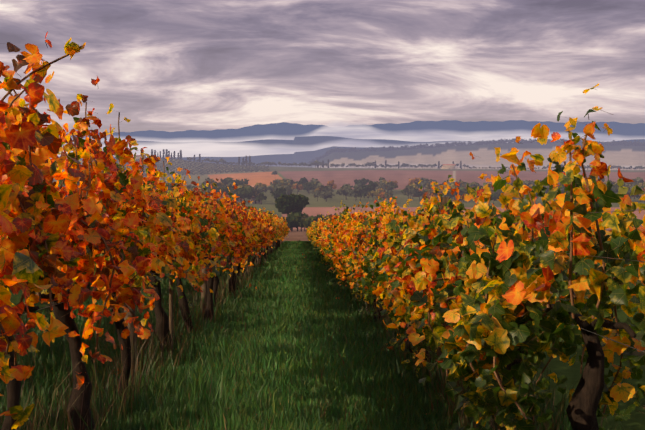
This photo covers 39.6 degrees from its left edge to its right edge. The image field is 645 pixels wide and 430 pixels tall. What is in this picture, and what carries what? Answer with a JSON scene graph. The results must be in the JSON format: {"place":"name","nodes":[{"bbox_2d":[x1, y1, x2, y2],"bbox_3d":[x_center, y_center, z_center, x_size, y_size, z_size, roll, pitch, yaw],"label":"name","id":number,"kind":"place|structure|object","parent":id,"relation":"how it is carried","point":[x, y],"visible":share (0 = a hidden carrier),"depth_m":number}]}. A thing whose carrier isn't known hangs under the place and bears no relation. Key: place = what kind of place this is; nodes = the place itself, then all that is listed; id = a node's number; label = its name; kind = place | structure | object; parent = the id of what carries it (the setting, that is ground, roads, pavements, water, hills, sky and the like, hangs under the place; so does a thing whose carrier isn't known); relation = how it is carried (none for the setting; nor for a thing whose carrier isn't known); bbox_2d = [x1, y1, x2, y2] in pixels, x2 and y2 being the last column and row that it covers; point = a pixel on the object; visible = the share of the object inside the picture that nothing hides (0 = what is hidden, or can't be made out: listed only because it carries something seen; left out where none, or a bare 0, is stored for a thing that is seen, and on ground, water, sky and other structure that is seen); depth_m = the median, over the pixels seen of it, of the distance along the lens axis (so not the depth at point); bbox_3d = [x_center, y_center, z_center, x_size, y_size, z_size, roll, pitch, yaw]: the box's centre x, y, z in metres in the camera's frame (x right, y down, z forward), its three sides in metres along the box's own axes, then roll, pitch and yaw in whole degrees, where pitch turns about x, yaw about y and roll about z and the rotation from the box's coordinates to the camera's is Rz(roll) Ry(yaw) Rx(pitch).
{"place":"outdoors","nodes":[
{"label":"outdoors","id":0,"kind":"place"},
{"bbox_2d":[0,240,620,429],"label":"grass","id":1,"kind":"structure","parent":0,"point":[257,361],"depth_m":7.10},
{"bbox_2d":[0,0,644,133],"label":"sky","id":2,"kind":"structure","parent":0,"point":[163,65]},
{"bbox_2d":[1,120,644,429],"bbox_3d":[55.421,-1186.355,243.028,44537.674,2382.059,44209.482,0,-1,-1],"label":"terrain","id":3,"kind":"structure","parent":0,"point":[633,156],"depth_m":2519.36},
{"bbox_2d":[135,155,454,203],"bbox_3d":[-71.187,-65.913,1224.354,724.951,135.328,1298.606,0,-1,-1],"label":"farmhouses","id":4,"kind":"object","parent":3,"relation":"on","point":[444,166],"visible":0.31,"depth_m":1844.95},
{"bbox_2d":[0,32,644,429],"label":"vine","id":5,"kind":"object","parent":3,"relation":"on","point":[504,330],"depth_m":4.29},
{"bbox_2d":[33,123,644,158],"bbox_3d":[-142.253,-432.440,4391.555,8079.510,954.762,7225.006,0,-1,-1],"label":"fog","id":6,"kind":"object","parent":3,"relation":"on","point":[204,148],"depth_m":7654.25},
{"bbox_2d":[49,138,644,230],"bbox_3d":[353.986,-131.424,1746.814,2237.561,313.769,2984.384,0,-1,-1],"label":"fields","id":7,"kind":"structure","parent":3,"relation":"on","point":[287,201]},
{"bbox_2d":[124,197,575,394],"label":"trellis posts","id":8,"kind":"object","parent":3,"relation":"on","point":[130,326],"visible":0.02,"depth_m":8.79},
{"bbox_2d":[22,176,644,352],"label":"trellis wires","id":9,"kind":"object","parent":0,"point":[486,245],"visible":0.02,"depth_m":3.34}
]}

